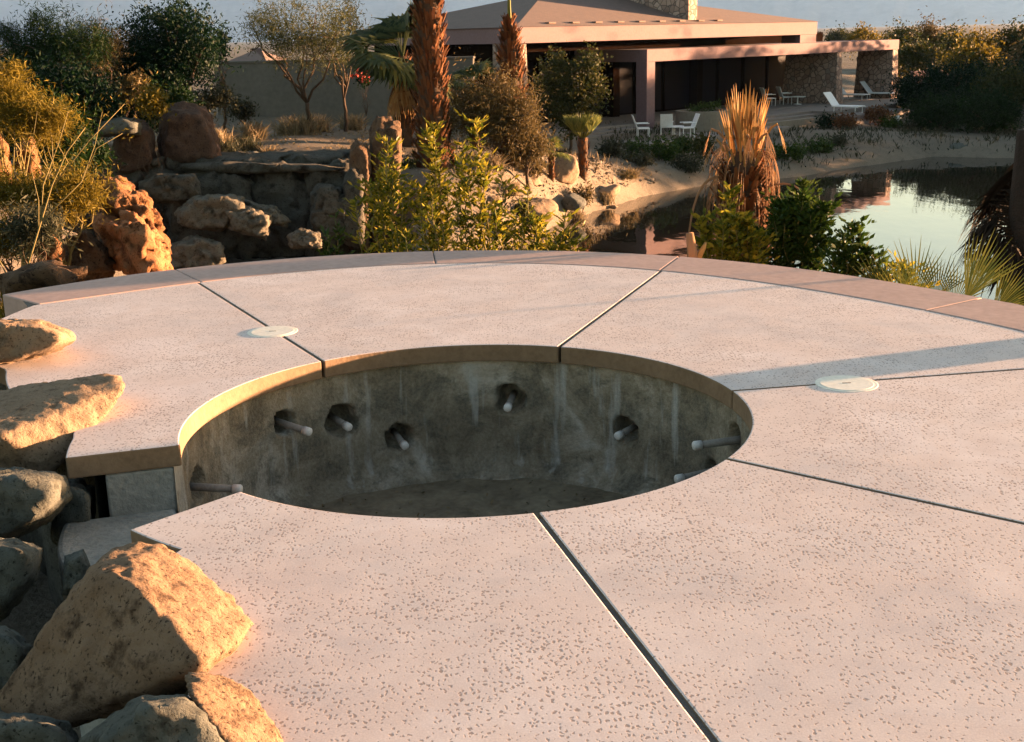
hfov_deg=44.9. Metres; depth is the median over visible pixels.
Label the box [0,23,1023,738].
ground
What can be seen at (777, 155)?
bush
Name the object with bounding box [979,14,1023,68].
tree
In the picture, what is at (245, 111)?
bush
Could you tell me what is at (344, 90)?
desert tree
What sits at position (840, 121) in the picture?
bush
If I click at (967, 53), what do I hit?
tree
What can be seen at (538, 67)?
window
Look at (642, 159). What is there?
bush
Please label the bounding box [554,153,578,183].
boulder
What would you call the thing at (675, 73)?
window
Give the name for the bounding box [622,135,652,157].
bush
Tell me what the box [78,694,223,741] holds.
boulder
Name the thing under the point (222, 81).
slim tree
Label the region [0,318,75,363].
boulder
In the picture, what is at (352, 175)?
standing rock
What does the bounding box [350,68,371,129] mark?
flower bush
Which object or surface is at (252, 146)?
grass tuft
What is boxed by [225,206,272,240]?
cliff rock
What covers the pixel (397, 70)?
palm tree
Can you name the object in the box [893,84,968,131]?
bank tree
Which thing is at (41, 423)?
boulder
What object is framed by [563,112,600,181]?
palm tree
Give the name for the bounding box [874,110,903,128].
bush
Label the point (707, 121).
planter
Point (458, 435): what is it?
spa pool
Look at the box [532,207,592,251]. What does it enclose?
leafy shrub
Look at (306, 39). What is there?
desert tree
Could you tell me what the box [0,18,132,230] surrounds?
dark tree
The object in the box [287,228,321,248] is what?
cliff rock
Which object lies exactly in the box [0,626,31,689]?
boulder
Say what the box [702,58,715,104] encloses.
window
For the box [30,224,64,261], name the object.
outcrop rock
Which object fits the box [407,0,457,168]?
palm tree
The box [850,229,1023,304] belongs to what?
ornamental grass
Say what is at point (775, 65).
window
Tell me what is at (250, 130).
grass tuft
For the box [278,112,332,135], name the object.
grass tuft
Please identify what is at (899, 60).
tree
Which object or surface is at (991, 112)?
bank tree
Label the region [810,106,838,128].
bush
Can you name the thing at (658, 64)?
window
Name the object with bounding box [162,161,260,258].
cliff rock
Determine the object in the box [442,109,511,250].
leafy shrub
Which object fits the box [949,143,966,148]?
boulder
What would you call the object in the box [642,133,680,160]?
bush
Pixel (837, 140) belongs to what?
bush
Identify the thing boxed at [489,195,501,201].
boulder
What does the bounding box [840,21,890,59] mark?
tree
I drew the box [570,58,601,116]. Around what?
window
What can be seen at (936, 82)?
bank tree
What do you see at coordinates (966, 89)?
bank tree
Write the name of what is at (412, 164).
shrub
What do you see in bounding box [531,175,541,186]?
boulder
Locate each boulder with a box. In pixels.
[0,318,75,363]
[0,373,124,471]
[0,467,71,538]
[0,538,42,621]
[0,541,253,727]
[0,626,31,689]
[0,712,78,741]
[50,478,96,545]
[61,549,90,595]
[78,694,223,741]
[95,117,142,136]
[110,117,156,173]
[157,101,221,163]
[185,671,283,741]
[222,130,242,141]
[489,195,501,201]
[524,197,557,222]
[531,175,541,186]
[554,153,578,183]
[561,193,585,210]
[598,184,619,196]
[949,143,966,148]
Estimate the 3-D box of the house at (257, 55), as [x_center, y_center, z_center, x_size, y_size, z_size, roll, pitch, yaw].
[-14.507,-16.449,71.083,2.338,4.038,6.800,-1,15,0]
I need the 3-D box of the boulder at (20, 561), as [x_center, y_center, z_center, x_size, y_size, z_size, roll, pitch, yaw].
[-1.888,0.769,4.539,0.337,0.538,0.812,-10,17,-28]
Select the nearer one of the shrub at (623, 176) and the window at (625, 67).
the shrub at (623, 176)
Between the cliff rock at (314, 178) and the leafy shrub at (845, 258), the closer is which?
the leafy shrub at (845, 258)
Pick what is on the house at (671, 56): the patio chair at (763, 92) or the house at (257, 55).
the patio chair at (763, 92)
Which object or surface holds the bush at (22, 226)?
on the ground at (30, 613)
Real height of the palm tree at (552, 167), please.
1.501 m
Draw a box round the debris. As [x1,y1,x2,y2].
[321,479,623,516]
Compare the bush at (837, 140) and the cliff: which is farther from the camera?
the bush at (837, 140)
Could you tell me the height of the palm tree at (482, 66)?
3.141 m
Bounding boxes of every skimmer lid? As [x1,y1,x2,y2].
[247,326,297,337]
[815,375,877,391]
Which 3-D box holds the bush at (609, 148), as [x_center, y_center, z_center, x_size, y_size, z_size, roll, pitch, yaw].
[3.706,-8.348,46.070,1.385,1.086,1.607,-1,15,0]
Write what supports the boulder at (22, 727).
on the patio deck
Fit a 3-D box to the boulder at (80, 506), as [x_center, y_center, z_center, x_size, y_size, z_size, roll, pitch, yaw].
[-1.907,0.633,5.389,0.205,0.460,0.634,-7,16,-19]
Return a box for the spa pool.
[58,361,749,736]
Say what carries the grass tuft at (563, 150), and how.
on the ground at (30, 613)
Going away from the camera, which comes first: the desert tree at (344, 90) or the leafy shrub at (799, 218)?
the leafy shrub at (799, 218)
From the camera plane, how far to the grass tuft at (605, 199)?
40.34 m
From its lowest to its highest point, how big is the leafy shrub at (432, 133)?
2.216 m
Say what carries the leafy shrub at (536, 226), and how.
on the ground at (30, 613)
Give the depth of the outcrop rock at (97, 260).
12.66 m
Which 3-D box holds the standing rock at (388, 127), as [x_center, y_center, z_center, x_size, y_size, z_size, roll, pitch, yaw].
[-3.290,-4.881,32.326,0.976,3.528,1.193,-1,15,0]
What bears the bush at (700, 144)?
on the ground at (30, 613)
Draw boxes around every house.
[229,48,285,60]
[362,0,898,137]
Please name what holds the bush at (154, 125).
on the ground at (30, 613)
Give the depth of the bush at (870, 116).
61.05 m
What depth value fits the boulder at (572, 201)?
37.77 m
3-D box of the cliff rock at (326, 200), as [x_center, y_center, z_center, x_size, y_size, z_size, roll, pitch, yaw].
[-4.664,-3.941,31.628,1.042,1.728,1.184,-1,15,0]
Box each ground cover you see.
[0,291,4,318]
[155,120,415,158]
[396,133,691,230]
[600,120,1021,177]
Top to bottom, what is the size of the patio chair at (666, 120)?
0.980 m
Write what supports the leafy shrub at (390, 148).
on the ground at (30, 613)
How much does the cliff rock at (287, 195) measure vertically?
3.446 m
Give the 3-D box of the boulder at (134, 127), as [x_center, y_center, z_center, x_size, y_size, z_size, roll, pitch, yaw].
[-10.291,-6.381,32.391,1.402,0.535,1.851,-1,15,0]
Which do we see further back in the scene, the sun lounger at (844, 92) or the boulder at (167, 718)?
the sun lounger at (844, 92)
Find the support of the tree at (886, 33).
on the ground at (30, 613)
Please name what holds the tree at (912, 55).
on the ground at (30, 613)
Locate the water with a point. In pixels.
(933, 201)
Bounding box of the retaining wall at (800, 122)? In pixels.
[757,116,822,127]
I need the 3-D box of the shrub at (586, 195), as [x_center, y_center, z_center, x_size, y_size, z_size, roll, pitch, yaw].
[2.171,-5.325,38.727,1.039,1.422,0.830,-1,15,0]
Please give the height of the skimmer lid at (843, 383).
0.006 m
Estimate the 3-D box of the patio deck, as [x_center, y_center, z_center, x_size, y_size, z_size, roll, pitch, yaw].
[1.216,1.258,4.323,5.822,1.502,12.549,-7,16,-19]
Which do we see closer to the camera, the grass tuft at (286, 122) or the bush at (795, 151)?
the grass tuft at (286, 122)
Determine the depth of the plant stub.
9.67 m
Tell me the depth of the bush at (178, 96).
34.26 m
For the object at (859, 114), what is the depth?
63.97 m
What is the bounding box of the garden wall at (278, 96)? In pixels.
[214,56,474,127]
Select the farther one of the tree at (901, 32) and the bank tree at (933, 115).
the tree at (901, 32)
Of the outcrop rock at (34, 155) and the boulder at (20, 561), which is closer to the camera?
the boulder at (20, 561)
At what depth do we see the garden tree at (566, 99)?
44.36 m
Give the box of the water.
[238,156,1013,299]
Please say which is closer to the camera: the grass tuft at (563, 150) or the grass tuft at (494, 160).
the grass tuft at (494, 160)
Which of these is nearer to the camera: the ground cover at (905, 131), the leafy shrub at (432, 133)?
the leafy shrub at (432, 133)
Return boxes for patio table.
[666,125,683,135]
[790,96,805,104]
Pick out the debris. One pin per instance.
(491, 502)
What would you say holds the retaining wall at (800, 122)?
on the ground at (30, 613)
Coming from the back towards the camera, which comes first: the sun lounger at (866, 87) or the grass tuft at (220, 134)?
the sun lounger at (866, 87)
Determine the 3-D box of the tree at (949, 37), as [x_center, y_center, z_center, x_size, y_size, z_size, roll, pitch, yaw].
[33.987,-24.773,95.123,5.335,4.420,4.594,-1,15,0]
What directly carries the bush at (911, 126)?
on the ground at (30, 613)
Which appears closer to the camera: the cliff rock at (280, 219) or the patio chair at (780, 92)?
the cliff rock at (280, 219)
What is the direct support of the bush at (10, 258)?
on the ground at (30, 613)
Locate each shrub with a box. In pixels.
[0,90,136,272]
[315,211,360,255]
[337,149,432,253]
[360,132,408,252]
[388,192,468,251]
[401,147,420,168]
[409,117,458,252]
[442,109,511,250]
[476,164,519,249]
[495,184,556,250]
[512,194,536,217]
[529,161,548,177]
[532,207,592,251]
[565,178,597,211]
[587,162,599,172]
[614,160,638,180]
[685,98,721,111]
[690,181,779,264]
[753,177,843,270]
[802,214,897,279]
[869,250,942,289]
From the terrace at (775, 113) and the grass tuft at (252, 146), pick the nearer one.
the grass tuft at (252, 146)
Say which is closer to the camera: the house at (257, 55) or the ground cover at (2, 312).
the ground cover at (2, 312)
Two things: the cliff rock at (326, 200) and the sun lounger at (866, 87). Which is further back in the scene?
the sun lounger at (866, 87)
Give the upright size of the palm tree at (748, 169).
2.802 m
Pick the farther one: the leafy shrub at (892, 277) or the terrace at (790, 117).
the terrace at (790, 117)
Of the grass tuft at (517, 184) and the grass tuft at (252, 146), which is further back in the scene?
the grass tuft at (252, 146)
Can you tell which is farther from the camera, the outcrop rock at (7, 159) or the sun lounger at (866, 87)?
the sun lounger at (866, 87)
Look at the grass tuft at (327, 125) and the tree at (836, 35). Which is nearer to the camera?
the grass tuft at (327, 125)
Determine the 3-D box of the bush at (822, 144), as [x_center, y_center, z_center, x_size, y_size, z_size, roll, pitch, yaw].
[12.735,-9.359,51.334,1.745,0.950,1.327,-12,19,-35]
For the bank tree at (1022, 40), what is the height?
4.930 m
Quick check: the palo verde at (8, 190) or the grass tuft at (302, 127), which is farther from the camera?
the grass tuft at (302, 127)
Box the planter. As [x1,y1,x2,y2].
[675,109,730,131]
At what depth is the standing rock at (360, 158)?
31.32 m
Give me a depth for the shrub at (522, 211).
34.84 m
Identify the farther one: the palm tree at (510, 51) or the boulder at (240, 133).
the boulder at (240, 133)
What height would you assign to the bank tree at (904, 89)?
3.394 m
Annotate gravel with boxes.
[413,138,670,231]
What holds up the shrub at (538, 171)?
on the ground at (30, 613)
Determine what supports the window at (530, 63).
in the house at (671, 56)
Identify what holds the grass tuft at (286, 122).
on the ground at (30, 613)
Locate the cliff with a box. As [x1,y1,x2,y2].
[83,148,369,246]
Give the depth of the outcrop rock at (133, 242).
12.57 m
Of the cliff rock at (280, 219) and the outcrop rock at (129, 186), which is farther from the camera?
the cliff rock at (280, 219)
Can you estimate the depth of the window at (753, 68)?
70.44 m
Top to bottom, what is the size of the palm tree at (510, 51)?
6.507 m
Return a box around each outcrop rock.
[0,135,11,181]
[0,260,87,296]
[14,135,40,178]
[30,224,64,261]
[62,230,115,280]
[91,210,173,274]
[92,175,134,210]
[101,187,171,253]
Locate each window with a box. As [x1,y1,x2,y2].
[527,60,534,120]
[536,59,568,121]
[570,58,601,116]
[603,62,631,115]
[633,61,661,112]
[662,60,689,110]
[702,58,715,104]
[716,57,740,105]
[741,56,765,102]
[765,55,785,100]
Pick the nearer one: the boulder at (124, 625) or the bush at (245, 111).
the boulder at (124, 625)
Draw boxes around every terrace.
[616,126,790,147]
[732,110,811,125]
[757,113,819,122]
[776,98,911,116]
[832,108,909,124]
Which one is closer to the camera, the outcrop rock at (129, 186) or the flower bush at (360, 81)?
the outcrop rock at (129, 186)
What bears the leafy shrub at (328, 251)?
on the ground at (30, 613)
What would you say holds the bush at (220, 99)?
on the ground at (30, 613)
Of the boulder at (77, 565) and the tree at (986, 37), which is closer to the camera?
the boulder at (77, 565)
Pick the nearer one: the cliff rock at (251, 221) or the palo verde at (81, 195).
the palo verde at (81, 195)
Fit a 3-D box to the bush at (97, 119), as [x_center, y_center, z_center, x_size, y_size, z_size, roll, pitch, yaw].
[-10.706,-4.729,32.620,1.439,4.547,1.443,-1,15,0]
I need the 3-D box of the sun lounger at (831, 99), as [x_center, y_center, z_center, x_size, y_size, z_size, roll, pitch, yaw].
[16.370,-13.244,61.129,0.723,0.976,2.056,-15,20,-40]
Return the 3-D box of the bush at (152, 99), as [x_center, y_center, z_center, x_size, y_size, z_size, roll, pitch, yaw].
[-9.368,-5.060,32.717,1.294,5.580,1.183,-6,16,-16]
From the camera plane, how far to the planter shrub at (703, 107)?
56.50 m
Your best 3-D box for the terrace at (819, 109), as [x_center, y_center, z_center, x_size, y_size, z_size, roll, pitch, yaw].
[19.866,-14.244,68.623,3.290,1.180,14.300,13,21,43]
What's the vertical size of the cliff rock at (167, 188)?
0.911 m
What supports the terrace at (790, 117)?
on the ground at (30, 613)
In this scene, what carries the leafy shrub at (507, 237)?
on the ground at (30, 613)
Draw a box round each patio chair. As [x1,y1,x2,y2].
[631,115,649,136]
[660,114,672,134]
[679,113,699,136]
[760,88,775,105]
[776,86,791,104]
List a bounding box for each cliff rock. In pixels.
[138,172,201,204]
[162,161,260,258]
[170,234,225,269]
[174,161,345,174]
[174,193,246,231]
[175,257,287,269]
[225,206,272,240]
[245,199,290,227]
[250,160,310,256]
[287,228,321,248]
[304,158,361,256]
[309,183,346,247]
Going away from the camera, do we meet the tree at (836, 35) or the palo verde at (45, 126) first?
the palo verde at (45, 126)
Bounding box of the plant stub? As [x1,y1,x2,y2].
[686,232,706,257]
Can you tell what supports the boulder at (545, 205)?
on the ground at (30, 613)
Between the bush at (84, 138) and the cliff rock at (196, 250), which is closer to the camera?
the bush at (84, 138)
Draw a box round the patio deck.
[0,250,1023,741]
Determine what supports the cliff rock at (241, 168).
on the cliff
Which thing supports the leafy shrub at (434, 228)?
on the ground at (30, 613)
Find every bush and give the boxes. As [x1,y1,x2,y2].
[0,188,97,264]
[0,209,35,271]
[59,135,111,233]
[61,128,126,243]
[78,108,127,178]
[103,67,152,121]
[124,71,176,219]
[144,73,204,121]
[195,72,241,125]
[224,89,259,124]
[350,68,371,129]
[594,133,629,157]
[619,148,657,167]
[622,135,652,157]
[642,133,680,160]
[664,130,694,155]
[665,149,709,172]
[684,128,716,159]
[753,146,786,160]
[761,136,814,162]
[802,133,844,153]
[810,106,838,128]
[826,129,854,146]
[827,110,864,129]
[861,99,895,125]
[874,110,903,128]
[897,115,927,131]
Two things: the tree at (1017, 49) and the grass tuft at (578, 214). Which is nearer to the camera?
the grass tuft at (578, 214)
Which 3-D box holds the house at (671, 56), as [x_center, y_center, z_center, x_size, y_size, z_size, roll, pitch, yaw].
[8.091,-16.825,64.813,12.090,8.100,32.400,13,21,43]
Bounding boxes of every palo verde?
[0,50,66,265]
[0,72,91,228]
[0,148,67,265]
[1,135,127,265]
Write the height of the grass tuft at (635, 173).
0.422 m
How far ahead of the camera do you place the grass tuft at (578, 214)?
38.19 m
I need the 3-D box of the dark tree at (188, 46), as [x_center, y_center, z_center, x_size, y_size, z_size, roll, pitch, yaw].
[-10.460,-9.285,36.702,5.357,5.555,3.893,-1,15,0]
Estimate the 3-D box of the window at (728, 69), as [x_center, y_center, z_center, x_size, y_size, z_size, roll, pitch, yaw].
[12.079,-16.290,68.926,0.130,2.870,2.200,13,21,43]
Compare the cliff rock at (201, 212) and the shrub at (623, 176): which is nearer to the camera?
the cliff rock at (201, 212)
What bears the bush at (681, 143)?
on the ground at (30, 613)
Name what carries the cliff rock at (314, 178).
on the ground at (30, 613)
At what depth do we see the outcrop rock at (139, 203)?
13.29 m
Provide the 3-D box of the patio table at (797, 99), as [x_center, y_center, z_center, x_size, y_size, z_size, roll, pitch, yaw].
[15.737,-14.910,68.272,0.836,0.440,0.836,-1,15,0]
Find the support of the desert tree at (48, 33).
on the ground at (30, 613)
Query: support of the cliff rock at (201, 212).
on the cliff rock at (251, 221)
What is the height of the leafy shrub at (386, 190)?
1.920 m
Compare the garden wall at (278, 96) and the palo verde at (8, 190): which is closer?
the palo verde at (8, 190)
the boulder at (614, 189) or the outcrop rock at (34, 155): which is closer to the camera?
the outcrop rock at (34, 155)
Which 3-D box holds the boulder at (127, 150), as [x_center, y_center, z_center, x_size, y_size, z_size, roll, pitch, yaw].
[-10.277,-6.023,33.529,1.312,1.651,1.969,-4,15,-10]
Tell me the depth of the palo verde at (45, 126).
13.80 m
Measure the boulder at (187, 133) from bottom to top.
1.996 m
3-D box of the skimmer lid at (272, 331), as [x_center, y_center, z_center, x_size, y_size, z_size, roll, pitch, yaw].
[-1.385,-0.229,7.167,0.289,0.006,0.289,-1,15,0]
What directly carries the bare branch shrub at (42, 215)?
on the ground at (30, 613)
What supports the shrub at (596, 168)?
on the ground at (30, 613)
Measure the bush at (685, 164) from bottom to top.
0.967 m
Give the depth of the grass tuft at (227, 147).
35.94 m
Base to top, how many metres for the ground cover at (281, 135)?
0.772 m
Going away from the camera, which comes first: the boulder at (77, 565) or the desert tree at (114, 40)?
the boulder at (77, 565)
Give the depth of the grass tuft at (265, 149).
36.30 m
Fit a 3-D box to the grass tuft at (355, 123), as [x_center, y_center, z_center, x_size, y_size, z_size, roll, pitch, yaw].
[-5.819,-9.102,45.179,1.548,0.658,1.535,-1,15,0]
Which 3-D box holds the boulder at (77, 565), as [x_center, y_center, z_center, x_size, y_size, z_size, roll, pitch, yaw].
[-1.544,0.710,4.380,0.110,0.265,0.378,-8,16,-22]
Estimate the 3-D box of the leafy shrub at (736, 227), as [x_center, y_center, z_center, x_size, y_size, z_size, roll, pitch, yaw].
[1.939,-0.884,10.765,0.806,1.478,0.656,-1,15,0]
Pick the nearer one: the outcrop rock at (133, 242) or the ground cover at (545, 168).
the outcrop rock at (133, 242)
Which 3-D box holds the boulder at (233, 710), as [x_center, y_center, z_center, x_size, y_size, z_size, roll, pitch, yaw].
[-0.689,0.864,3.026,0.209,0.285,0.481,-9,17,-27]
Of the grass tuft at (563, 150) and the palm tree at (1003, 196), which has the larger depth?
the grass tuft at (563, 150)
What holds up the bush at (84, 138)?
on the ground at (30, 613)
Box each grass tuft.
[215,126,238,143]
[220,137,248,151]
[226,119,276,140]
[230,135,271,151]
[249,144,279,152]
[268,115,304,135]
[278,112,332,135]
[303,113,336,132]
[333,113,369,130]
[484,152,512,172]
[500,180,529,196]
[554,147,576,156]
[571,209,589,219]
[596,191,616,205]
[622,167,641,178]
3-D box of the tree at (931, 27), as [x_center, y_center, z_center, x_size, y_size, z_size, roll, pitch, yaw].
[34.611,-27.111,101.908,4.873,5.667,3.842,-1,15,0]
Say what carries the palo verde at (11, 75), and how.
on the ground at (30, 613)
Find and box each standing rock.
[342,167,364,248]
[349,139,371,253]
[369,115,402,249]
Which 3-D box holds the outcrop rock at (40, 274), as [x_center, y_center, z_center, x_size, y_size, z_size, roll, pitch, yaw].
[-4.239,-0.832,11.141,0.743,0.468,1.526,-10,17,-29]
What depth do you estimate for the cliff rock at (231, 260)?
31.27 m
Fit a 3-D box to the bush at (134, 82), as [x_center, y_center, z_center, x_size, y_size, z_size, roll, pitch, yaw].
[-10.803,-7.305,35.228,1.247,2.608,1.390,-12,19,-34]
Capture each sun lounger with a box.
[823,92,865,112]
[842,87,870,100]
[860,81,893,97]
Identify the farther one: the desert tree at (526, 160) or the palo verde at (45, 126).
the desert tree at (526, 160)
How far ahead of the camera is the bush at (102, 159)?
29.05 m
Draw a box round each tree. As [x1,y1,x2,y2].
[0,0,120,86]
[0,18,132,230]
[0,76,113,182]
[58,0,142,147]
[75,0,245,112]
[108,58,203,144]
[204,22,242,131]
[232,0,369,132]
[309,0,373,131]
[329,1,456,146]
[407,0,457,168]
[436,47,558,165]
[446,58,495,148]
[492,0,528,169]
[498,114,568,193]
[523,40,613,153]
[542,135,573,182]
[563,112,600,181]
[687,79,798,261]
[818,21,855,53]
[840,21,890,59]
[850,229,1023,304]
[874,22,895,39]
[875,53,951,114]
[880,16,920,74]
[888,28,957,74]
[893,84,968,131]
[898,38,916,79]
[904,5,964,50]
[908,49,1021,103]
[933,18,985,66]
[934,33,1011,77]
[942,16,1009,66]
[945,80,1023,133]
[950,45,1023,121]
[954,129,1023,305]
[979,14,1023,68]
[998,30,1023,69]
[1007,35,1023,61]
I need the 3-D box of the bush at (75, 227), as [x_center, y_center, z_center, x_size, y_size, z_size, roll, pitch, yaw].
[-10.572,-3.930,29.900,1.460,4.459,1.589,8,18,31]
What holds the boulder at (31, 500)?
on the patio deck

